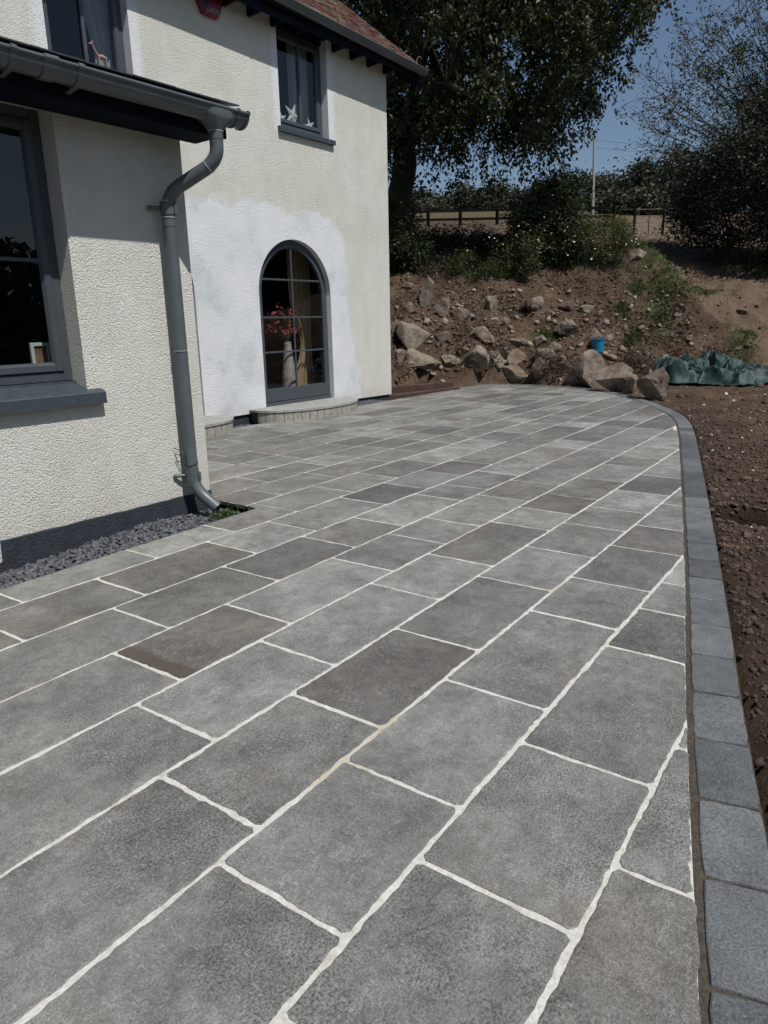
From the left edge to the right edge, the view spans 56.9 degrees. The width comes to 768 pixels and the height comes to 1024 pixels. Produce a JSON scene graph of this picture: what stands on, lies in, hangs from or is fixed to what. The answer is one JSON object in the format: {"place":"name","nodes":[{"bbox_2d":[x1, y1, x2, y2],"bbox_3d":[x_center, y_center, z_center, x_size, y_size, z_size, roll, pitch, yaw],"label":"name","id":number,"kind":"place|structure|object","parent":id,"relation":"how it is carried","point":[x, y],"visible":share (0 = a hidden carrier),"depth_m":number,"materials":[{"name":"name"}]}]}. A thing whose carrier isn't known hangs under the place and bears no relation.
{"place":"outdoors","nodes":[
{"label":"outdoors","id":0,"kind":"place"},
{"bbox_2d":[0,384,700,1023],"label":"patio","id":1,"kind":"structure","parent":0,"point":[370,714],"depth_m":2.29,"materials":[{"name":"grey stone"}]},
{"bbox_2d":[204,414,233,437],"bbox_3d":[-2.492,-0.952,8.473,0.694,0.178,1.928,10,19,36],"label":"doorstep","id":2,"kind":"object","parent":1,"relation":"on","point":[218,425],"visible":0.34,"depth_m":8.69,"materials":[{"name":"stone"}]},
{"bbox_2d":[249,397,357,422],"bbox_3d":[-0.988,-1.492,10.361,0.714,0.178,1.989,10,19,36],"label":"doorstep","id":3,"kind":"object","parent":1,"relation":"on","point":[321,408],"visible":0.89,"depth_m":9.93,"materials":[{"name":"stone"}]},
{"bbox_2d":[220,211,767,839],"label":"ground","id":4,"kind":"structure","parent":0,"point":[710,275],"depth_m":15.05,"materials":[{"name":"soil"}]},
{"bbox_2d":[0,508,238,589],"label":"slate gravel","id":5,"kind":"structure","parent":4,"relation":"on","point":[137,535],"depth_m":4.54,"materials":[{"name":"grey gravel"}]},
{"bbox_2d":[201,505,241,520],"bbox_3d":[-1.170,0.013,5.114,0.348,0.106,0.290,-13,19,-38],"label":"moss tuft","id":6,"kind":"object","parent":5,"relation":"on","point":[223,514],"visible":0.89,"depth_m":5.10,"materials":[{"name":"green plant"}]},
{"bbox_2d":[0,0,428,573],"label":"house","id":7,"kind":"structure","parent":4,"relation":"on","point":[174,186],"depth_m":5.83,"materials":[{"name":"paint"}]},
{"bbox_2d":[29,342,50,363],"bbox_3d":[-2.195,-1.005,4.534,0.020,0.155,0.130,10,19,36],"label":"photo frame","id":8,"kind":"object","parent":7,"relation":"on","point":[39,352],"visible":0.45,"depth_m":4.53,"materials":[{"name":"white wood"}]},
{"bbox_2d":[0,103,106,414],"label":"window","id":9,"kind":"structure","parent":7,"relation":"in","point":[39,389],"depth_m":4.29,"materials":[{"name":"grey plastic"}]},
{"bbox_2d":[42,0,126,72],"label":"window","id":10,"kind":"structure","parent":7,"relation":"in","point":[114,6],"depth_m":7.63,"materials":[{"name":"grey plastic"}]},
{"bbox_2d":[82,0,112,68],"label":"curtain","id":11,"kind":"object","parent":7,"relation":"hanging from","point":[95,12],"visible":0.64,"depth_m":7.69,"materials":[{"name":"grey fabric"}]},
{"bbox_2d":[88,40,107,66],"bbox_3d":[-3.080,-4.927,7.626,0.051,0.244,0.196,10,19,36],"label":"toy animal","id":12,"kind":"object","parent":7,"relation":"on","point":[102,57],"visible":0.87,"depth_m":7.63},
{"bbox_2d":[264,302,300,386],"bbox_3d":[-1.500,-2.467,10.857,0.317,1.444,0.857,10,19,36],"label":"vase","id":13,"kind":"object","parent":7,"relation":"on","point":[288,372],"visible":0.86,"depth_m":10.86,"materials":[{"name":"beige ceramic"}]},
{"bbox_2d":[285,104,298,121],"bbox_3d":[-1.263,-5.543,9.921,0.037,0.352,0.335,10,19,36],"label":"paper star","id":14,"kind":"object","parent":7,"relation":"attached to","point":[293,117],"visible":0.91,"depth_m":9.89,"materials":[{"name":"white paper"}]},
{"bbox_2d":[259,240,331,406],"bbox_3d":[-1.332,-2.761,10.376,0.100,2.288,1.462,10,19,36],"label":"door","id":15,"kind":"structure","parent":7,"relation":"in","point":[308,392],"depth_m":10.50,"materials":[{"name":"grey plastic"}]},
{"bbox_2d":[286,43,308,124],"bbox_3d":[-1.217,-6.002,10.083,0.038,1.200,0.400,10,19,36],"label":"curtain","id":16,"kind":"object","parent":7,"relation":"hanging from","point":[292,73],"visible":0.59,"depth_m":10.04,"materials":[{"name":"grey fabric"}]},
{"bbox_2d":[286,249,313,384],"bbox_3d":[-1.302,-3.001,11.120,0.095,2.330,0.470,10,19,36],"label":"curtain","id":17,"kind":"object","parent":7,"relation":"hanging from","point":[302,302],"visible":0.81,"depth_m":11.10,"materials":[{"name":"beige fabric"}]},
{"bbox_2d":[276,28,335,145],"bbox_3d":[-1.149,-5.869,9.810,0.240,1.291,1.125,10,19,36],"label":"window","id":18,"kind":"structure","parent":7,"relation":"in","point":[299,129],"depth_m":9.93,"materials":[{"name":"grey plastic"}]},
{"bbox_2d":[233,398,401,427],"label":"gravel","id":19,"kind":"structure","parent":4,"relation":"on","point":[364,402],"depth_m":11.68,"materials":[{"name":"grey gravel"}]},
{"bbox_2d":[390,319,397,333],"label":"boulder","id":20,"kind":"object","parent":4,"relation":"on","point":[393,326],"visible":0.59,"depth_m":14.72,"materials":[{"name":"beige stone"}]},
{"bbox_2d":[393,349,406,363],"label":"boulder","id":21,"kind":"object","parent":4,"relation":"on","point":[399,355],"visible":0.92,"depth_m":14.18,"materials":[{"name":"beige stone"}]},
{"bbox_2d":[401,282,413,288],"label":"boulder","id":22,"kind":"object","parent":4,"relation":"on","point":[407,285],"visible":0.94,"depth_m":15.96,"materials":[{"name":"beige stone"}]},
{"bbox_2d":[402,302,415,313],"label":"boulder","id":23,"kind":"object","parent":4,"relation":"on","point":[409,307],"visible":0.98,"depth_m":15.15,"materials":[{"name":"beige stone"}]},
{"bbox_2d":[395,321,432,349],"bbox_3d":[0.583,-3.609,14.676,0.763,0.694,0.486,-14,20,-39],"label":"boulder","id":24,"kind":"object","parent":4,"relation":"on","point":[408,333],"visible":0.81,"depth_m":14.46,"materials":[{"name":"beige stone"}]},
{"bbox_2d":[388,182,444,276],"bbox_3d":[0.498,-6.523,17.269,2.425,2.753,2.459,9,18,34],"label":"ivy shrub","id":25,"kind":"object","parent":4,"relation":"on","point":[406,245],"visible":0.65,"depth_m":16.74,"materials":[{"name":"green plant"}]},
{"bbox_2d":[404,348,440,369],"bbox_3d":[0.760,-3.087,14.352,0.815,0.453,0.384,-2,15,-3],"label":"boulder","id":26,"kind":"object","parent":4,"relation":"on","point":[420,360],"visible":0.88,"depth_m":14.27,"materials":[{"name":"beige stone"}]},
{"bbox_2d":[389,381,459,399],"bbox_3d":[0.605,-2.262,13.265,1.940,0.250,0.538,-15,20,-42],"label":"timber edging","id":27,"kind":"object","parent":4,"relation":"on","point":[402,391],"visible":0.46,"depth_m":13.28,"materials":[{"name":"brown wood"}]},
{"bbox_2d":[419,277,434,308],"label":"boulder","id":28,"kind":"object","parent":4,"relation":"on","point":[425,291],"visible":0.94,"depth_m":15.44,"materials":[{"name":"beige stone"}]},
{"bbox_2d":[415,257,438,280],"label":"dead weeds","id":29,"kind":"object","parent":4,"relation":"on","point":[426,272],"visible":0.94,"depth_m":16.58,"materials":[{"name":"plant"}]},
{"bbox_2d":[411,185,448,209],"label":"hedgerow bush","id":30,"kind":"object","parent":4,"relation":"on","point":[415,195],"visible":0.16,"depth_m":66.11,"materials":[{"name":"green plant"}]},
{"bbox_2d":[416,192,457,209],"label":"hedgerow bush","id":31,"kind":"object","parent":4,"relation":"on","point":[435,204],"visible":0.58,"depth_m":63.84,"materials":[{"name":"green plant"}]},
{"bbox_2d":[435,298,449,316],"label":"boulder","id":32,"kind":"object","parent":4,"relation":"on","point":[442,306],"visible":0.98,"depth_m":15.11,"materials":[{"name":"beige stone"}]},
{"bbox_2d":[434,331,450,342],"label":"boulder","id":33,"kind":"object","parent":4,"relation":"on","point":[444,336],"visible":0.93,"depth_m":14.65,"materials":[{"name":"beige stone"}]},
{"bbox_2d":[427,188,463,209],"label":"hedgerow bush","id":34,"kind":"object","parent":4,"relation":"on","point":[451,200],"visible":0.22,"depth_m":65.38,"materials":[{"name":"green plant"}]},
{"bbox_2d":[441,354,460,365],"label":"boulder","id":35,"kind":"object","parent":4,"relation":"on","point":[449,360],"visible":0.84,"depth_m":14.42,"materials":[{"name":"grey stone"}]},
{"bbox_2d":[450,307,469,319],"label":"boulder","id":36,"kind":"object","parent":4,"relation":"on","point":[458,313],"visible":0.84,"depth_m":15.24,"materials":[{"name":"beige stone"}]},
{"bbox_2d":[456,347,468,354],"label":"boulder","id":37,"kind":"object","parent":4,"relation":"on","point":[464,349],"visible":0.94,"depth_m":14.55,"materials":[{"name":"beige stone"}]},
{"bbox_2d":[449,179,476,209],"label":"hedgerow bush","id":38,"kind":"object","parent":4,"relation":"on","point":[465,187],"visible":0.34,"depth_m":65.37,"materials":[{"name":"green plant"}]},
{"bbox_2d":[420,218,517,260],"bbox_3d":[2.077,-6.827,18.502,3.315,1.807,2.461,1,15,9],"label":"shrub","id":39,"kind":"object","parent":4,"relation":"on","point":[458,236],"visible":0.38,"depth_m":18.08,"materials":[{"name":"green plant"}]},
{"bbox_2d":[435,243,505,283],"bbox_3d":[1.954,-5.969,17.140,2.187,1.079,1.578,9,18,34],"label":"weedy shrub","id":40,"kind":"object","parent":4,"relation":"on","point":[473,262],"visible":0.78,"depth_m":16.90,"materials":[{"name":"green plant"}]},
{"bbox_2d":[467,313,474,319],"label":"boulder","id":41,"kind":"object","parent":4,"relation":"on","point":[471,316],"visible":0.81,"depth_m":15.35,"materials":[{"name":"beige stone"}]},
{"bbox_2d":[463,345,489,372],"bbox_3d":[1.838,-3.106,14.402,0.613,0.587,0.362,9,18,34],"label":"boulder","id":42,"kind":"object","parent":4,"relation":"on","point":[474,355],"visible":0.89,"depth_m":14.28,"materials":[{"name":"grey stone"}]},
{"bbox_2d":[459,183,500,208],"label":"hedgerow bush","id":43,"kind":"object","parent":4,"relation":"on","point":[473,198],"visible":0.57,"depth_m":63.68,"materials":[{"name":"green plant"}]},
{"bbox_2d":[469,326,494,343],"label":"boulder","id":44,"kind":"object","parent":4,"relation":"on","point":[483,333],"visible":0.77,"depth_m":14.82,"materials":[{"name":"beige stone"}]},
{"bbox_2d":[465,352,504,368],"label":"dead weeds","id":45,"kind":"object","parent":4,"relation":"on","point":[490,363],"visible":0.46,"depth_m":14.58,"materials":[{"name":"brown plant"}]},
{"bbox_2d":[484,295,497,310],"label":"boulder","id":46,"kind":"object","parent":4,"relation":"on","point":[491,303],"visible":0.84,"depth_m":15.81,"materials":[{"name":"beige stone"}]},
{"bbox_2d":[487,351,504,367],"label":"boulder","id":47,"kind":"object","parent":4,"relation":"on","point":[495,360],"visible":0.66,"depth_m":14.67,"materials":[{"name":"grey stone"}]},
{"bbox_2d":[478,174,520,208],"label":"hedgerow bush","id":48,"kind":"object","parent":4,"relation":"on","point":[496,202],"visible":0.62,"depth_m":63.09,"materials":[{"name":"green plant"}]},
{"bbox_2d":[482,336,518,359],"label":"dead weeds","id":49,"kind":"object","parent":4,"relation":"on","point":[499,349],"visible":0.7,"depth_m":14.77,"materials":[{"name":"brown plant"}]},
{"bbox_2d":[497,315,509,325],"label":"boulder","id":50,"kind":"object","parent":4,"relation":"on","point":[503,320],"visible":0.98,"depth_m":15.49,"materials":[{"name":"beige stone"}]},
{"bbox_2d":[340,0,686,230],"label":"broadleaf tree","id":51,"kind":"object","parent":4,"relation":"on","point":[443,106],"visible":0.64,"depth_m":16.14,"materials":[{"name":"green plant"}]},
{"bbox_2d":[501,365,527,383],"bbox_3d":[2.696,-2.847,14.722,0.701,0.413,0.414,9,18,34],"label":"boulder","id":52,"kind":"object","parent":4,"relation":"on","point":[514,374],"visible":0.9,"depth_m":14.59,"materials":[{"name":"grey stone"}]},
{"bbox_2d":[502,349,526,365],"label":"boulder","id":53,"kind":"object","parent":4,"relation":"on","point":[514,356],"visible":0.69,"depth_m":14.82,"materials":[{"name":"beige stone"}]},
{"bbox_2d":[415,206,615,226],"bbox_3d":[5.813,-14.171,34.868,10.701,1.630,0.544,1,15,9],"label":"rail fence","id":54,"kind":"object","parent":4,"relation":"on","point":[496,218],"visible":0.27,"depth_m":35.06,"materials":[{"name":"brown wood"}]},
{"bbox_2d":[480,222,551,281],"bbox_3d":[3.173,-6.099,17.070,1.654,1.620,1.454,4,16,17],"label":"weedy shrub","id":55,"kind":"object","parent":4,"relation":"on","point":[526,249],"visible":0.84,"depth_m":16.90,"materials":[{"name":"green plant"}]},
{"bbox_2d":[509,337,527,346],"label":"boulder","id":56,"kind":"object","parent":4,"relation":"on","point":[520,341],"visible":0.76,"depth_m":15.02,"materials":[{"name":"beige stone"}]},
{"bbox_2d":[505,183,535,207],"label":"hedgerow bush","id":57,"kind":"object","parent":4,"relation":"on","point":[515,194],"visible":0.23,"depth_m":63.20,"materials":[{"name":"green plant"}]},
{"bbox_2d":[519,296,543,310],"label":"boulder","id":58,"kind":"object","parent":4,"relation":"on","point":[535,304],"visible":0.94,"depth_m":15.59,"materials":[{"name":"beige stone"}]},
{"bbox_2d":[531,358,547,378],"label":"boulder","id":59,"kind":"object","parent":4,"relation":"on","point":[537,370],"visible":0.88,"depth_m":14.17,"materials":[{"name":"grey stone"}]},
{"bbox_2d":[533,335,547,344],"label":"boulder","id":60,"kind":"object","parent":4,"relation":"on","point":[541,339],"visible":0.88,"depth_m":14.90,"materials":[{"name":"beige stone"}]},
{"bbox_2d":[392,288,692,377],"bbox_3d":[3.416,-3.887,15.301,6.544,1.969,3.653,0,15,5],"label":"rubble","id":61,"kind":"object","parent":4,"relation":"on","point":[609,337],"visible":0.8,"depth_m":15.30,"materials":[{"name":"stone"}]},
{"bbox_2d":[449,217,636,259],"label":"wild flowers","id":62,"kind":"object","parent":4,"relation":"on","point":[544,230],"visible":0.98,"depth_m":16.71,"materials":[{"name":"white plant"}]},
{"bbox_2d":[390,266,697,379],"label":"seedling weeds","id":63,"kind":"object","parent":4,"relation":"on","point":[567,284],"visible":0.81,"depth_m":15.98,"materials":[{"name":"green plant"}]},
{"bbox_2d":[534,348,555,359],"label":"boulder","id":64,"kind":"object","parent":4,"relation":"on","point":[545,351],"visible":0.4,"depth_m":14.49,"materials":[{"name":"beige stone"}]},
{"bbox_2d":[495,160,598,273],"bbox_3d":[4.037,-7.211,17.661,2.752,2.806,2.594,0,15,5],"label":"hazel bush","id":65,"kind":"object","parent":4,"relation":"on","point":[565,206],"visible":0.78,"depth_m":17.14,"materials":[{"name":"green plant"}]},
{"bbox_2d":[389,263,707,383],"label":"dead litter","id":66,"kind":"object","parent":4,"relation":"on","point":[588,321],"visible":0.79,"depth_m":15.55,"materials":[{"name":"brown plant"}]},
{"bbox_2d":[524,342,575,380],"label":"dead weeds","id":67,"kind":"object","parent":4,"relation":"on","point":[550,360],"visible":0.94,"depth_m":14.14,"materials":[{"name":"brown plant"}]},
{"bbox_2d":[543,310,556,317],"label":"boulder","id":68,"kind":"object","parent":4,"relation":"on","point":[547,313],"visible":0.88,"depth_m":15.49,"materials":[{"name":"beige stone"}]},
{"bbox_2d":[549,342,561,350],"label":"boulder","id":69,"kind":"object","parent":4,"relation":"on","point":[553,345],"visible":0.79,"depth_m":14.65,"materials":[{"name":"beige stone"}]},
{"bbox_2d":[557,300,574,310],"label":"boulder","id":70,"kind":"object","parent":4,"relation":"on","point":[569,305],"visible":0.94,"depth_m":15.95,"materials":[{"name":"beige stone"}]},
{"bbox_2d":[557,319,578,336],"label":"boulder","id":71,"kind":"object","parent":4,"relation":"on","point":[569,328],"visible":0.94,"depth_m":14.84,"materials":[{"name":"grey stone"}]},
{"bbox_2d":[565,372,578,383],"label":"boulder","id":72,"kind":"object","parent":4,"relation":"on","point":[571,378],"visible":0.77,"depth_m":13.78,"materials":[{"name":"grey stone"}]},
{"bbox_2d":[392,262,764,547],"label":"stone flecks","id":73,"kind":"object","parent":4,"relation":"on","point":[752,470],"visible":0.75,"depth_m":14.55,"materials":[{"name":"grey stone"}]},
{"bbox_2d":[579,305,593,312],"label":"boulder","id":74,"kind":"object","parent":4,"relation":"on","point":[587,308],"visible":0.98,"depth_m":15.92,"materials":[{"name":"beige stone"}]},
{"bbox_2d":[409,235,767,384],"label":"grass tufts","id":75,"kind":"object","parent":4,"relation":"on","point":[659,312],"visible":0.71,"depth_m":16.60,"materials":[{"name":"green plant"}]},
{"bbox_2d":[570,349,606,388],"bbox_3d":[3.967,-2.755,13.895,0.801,0.860,0.729,-7,16,-21],"label":"boulder","id":76,"kind":"object","parent":4,"relation":"on","point":[588,364],"visible":0.62,"depth_m":13.57,"materials":[{"name":"grey stone"}]},
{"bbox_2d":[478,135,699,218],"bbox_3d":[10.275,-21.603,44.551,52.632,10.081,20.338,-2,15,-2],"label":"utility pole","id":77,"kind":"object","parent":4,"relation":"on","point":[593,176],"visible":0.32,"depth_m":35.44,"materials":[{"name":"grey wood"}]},
{"bbox_2d":[581,326,604,343],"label":"boulder","id":78,"kind":"object","parent":4,"relation":"on","point":[591,333],"visible":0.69,"depth_m":14.57,"materials":[{"name":"beige stone"}]},
{"bbox_2d":[574,170,616,210],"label":"hedgerow bush","id":79,"kind":"object","parent":4,"relation":"on","point":[588,181],"visible":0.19,"depth_m":58.11,"materials":[{"name":"green plant"}]},
{"bbox_2d":[591,338,605,351],"bbox_3d":[4.368,-3.401,14.467,0.295,0.269,0.297,9,18,34],"label":"bucket","id":80,"kind":"object","parent":4,"relation":"on","point":[597,345],"visible":0.89,"depth_m":14.37,"materials":[{"name":"blue plastic"}]},
{"bbox_2d":[559,209,643,270],"bbox_3d":[5.369,-6.639,17.740,2.150,2.067,2.201,1,15,10],"label":"weedy shrub","id":81,"kind":"object","parent":4,"relation":"on","point":[616,226],"visible":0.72,"depth_m":17.27,"materials":[{"name":"green plant"}]},
{"bbox_2d":[586,170,616,210],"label":"hedgerow bush","id":82,"kind":"object","parent":4,"relation":"on","point":[603,180],"visible":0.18,"depth_m":57.66,"materials":[{"name":"green plant"}]},
{"bbox_2d":[602,353,612,359],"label":"boulder","id":83,"kind":"object","parent":4,"relation":"on","point":[608,356],"visible":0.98,"depth_m":14.36,"materials":[{"name":"beige stone"}]},
{"bbox_2d":[588,183,634,214],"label":"hedgerow bush","id":84,"kind":"object","parent":4,"relation":"on","point":[610,198],"visible":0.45,"depth_m":48.77,"materials":[{"name":"green plant"}]},
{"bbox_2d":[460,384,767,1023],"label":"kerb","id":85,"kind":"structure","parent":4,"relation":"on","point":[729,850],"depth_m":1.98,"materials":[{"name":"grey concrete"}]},
{"bbox_2d":[595,362,632,391],"bbox_3d":[4.095,-2.362,12.685,0.592,0.621,0.581,-1,15,1],"label":"boulder","id":86,"kind":"object","parent":4,"relation":"on","point":[612,378],"visible":0.86,"depth_m":12.63,"materials":[{"name":"grey stone"}]},
{"bbox_2d":[602,157,640,200],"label":"hedgerow bush","id":87,"kind":"object","parent":4,"relation":"on","point":[620,184],"visible":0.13,"depth_m":55.60,"materials":[{"name":"green plant"}]},
{"bbox_2d":[622,374,638,393],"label":"boulder","id":88,"kind":"object","parent":4,"relation":"on","point":[630,386],"visible":0.73,"depth_m":12.12,"materials":[{"name":"grey stone"}]},
{"bbox_2d":[614,342,658,368],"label":"dead weeds","id":89,"kind":"object","parent":4,"relation":"on","point":[637,357],"visible":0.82,"depth_m":14.11,"materials":[{"name":"brown plant"}]},
{"bbox_2d":[628,249,645,259],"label":"boulder","id":90,"kind":"object","parent":4,"relation":"on","point":[636,253],"visible":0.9,"depth_m":17.23,"materials":[{"name":"grey stone"}]},
{"bbox_2d":[614,153,663,196],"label":"hedgerow bush","id":91,"kind":"object","parent":4,"relation":"on","point":[646,167],"visible":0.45,"depth_m":53.59,"materials":[{"name":"green plant"}]},
{"bbox_2d":[615,176,677,215],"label":"hedgerow bush","id":92,"kind":"object","parent":4,"relation":"on","point":[643,200],"visible":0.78,"depth_m":46.42,"materials":[{"name":"green plant"}]},
{"bbox_2d":[636,367,668,400],"bbox_3d":[4.333,-2.046,11.515,0.376,0.637,0.597,-1,15,2],"label":"boulder","id":93,"kind":"object","parent":4,"relation":"on","point":[652,385],"visible":0.96,"depth_m":11.29,"materials":[{"name":"grey stone"}]},
{"bbox_2d":[637,156,673,195],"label":"hedgerow bush","id":94,"kind":"object","parent":4,"relation":"on","point":[657,180],"visible":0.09,"depth_m":53.04,"materials":[{"name":"green plant"}]},
{"bbox_2d":[619,207,710,235],"bbox_3d":[11.816,-12.008,29.556,4.132,1.574,0.337,-3,15,-8],"label":"wire fence","id":95,"kind":"object","parent":4,"relation":"on","point":[635,220],"visible":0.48,"depth_m":29.27,"materials":[{"name":"brown wood"}]},
{"bbox_2d":[650,138,704,210],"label":"hedgerow bush","id":96,"kind":"object","parent":4,"relation":"on","point":[668,169],"visible":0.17,"depth_m":49.21,"materials":[{"name":"green plant"}]},
{"bbox_2d":[613,0,767,255],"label":"bare twigged tree","id":97,"kind":"object","parent":4,"relation":"on","point":[759,98],"visible":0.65,"depth_m":20.06,"materials":[{"name":"brown plant"}]},
{"bbox_2d":[665,154,730,212],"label":"hedgerow bush","id":98,"kind":"object","parent":4,"relation":"on","point":[698,192],"visible":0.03,"depth_m":49.14,"materials":[{"name":"green plant"}]},
{"bbox_2d":[644,107,767,270],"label":"evergreen bush","id":99,"kind":"object","parent":4,"relation":"on","point":[700,168],"visible":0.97,"depth_m":19.46,"materials":[{"name":"green plant"}]},
{"bbox_2d":[653,350,767,394],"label":"tarpaulin","id":100,"kind":"object","parent":4,"relation":"on","point":[714,368],"visible":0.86,"depth_m":12.81,"materials":[{"name":"teal plastic"}]},
{"bbox_2d":[673,408,767,794],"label":"soil clods","id":101,"kind":"object","parent":4,"relation":"on","point":[758,762],"visible":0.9,"depth_m":4.68,"materials":[{"name":"brown soil"}]},
{"bbox_2d":[700,340,741,354],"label":"dead weeds","id":102,"kind":"object","parent":4,"relation":"on","point":[718,349],"visible":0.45,"depth_m":14.28,"materials":[{"name":"brown plant"}]},
{"bbox_2d":[737,308,747,312],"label":"boulder","id":103,"kind":"object","parent":4,"relation":"on","point":[741,310],"visible":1,"depth_m":17.12,"materials":[{"name":"beige stone"}]},
{"bbox_2d":[345,0,767,213],"label":"sky","id":104,"kind":"structure","parent":0,"point":[611,129],"materials":[{"name":"blue"}]}
]}

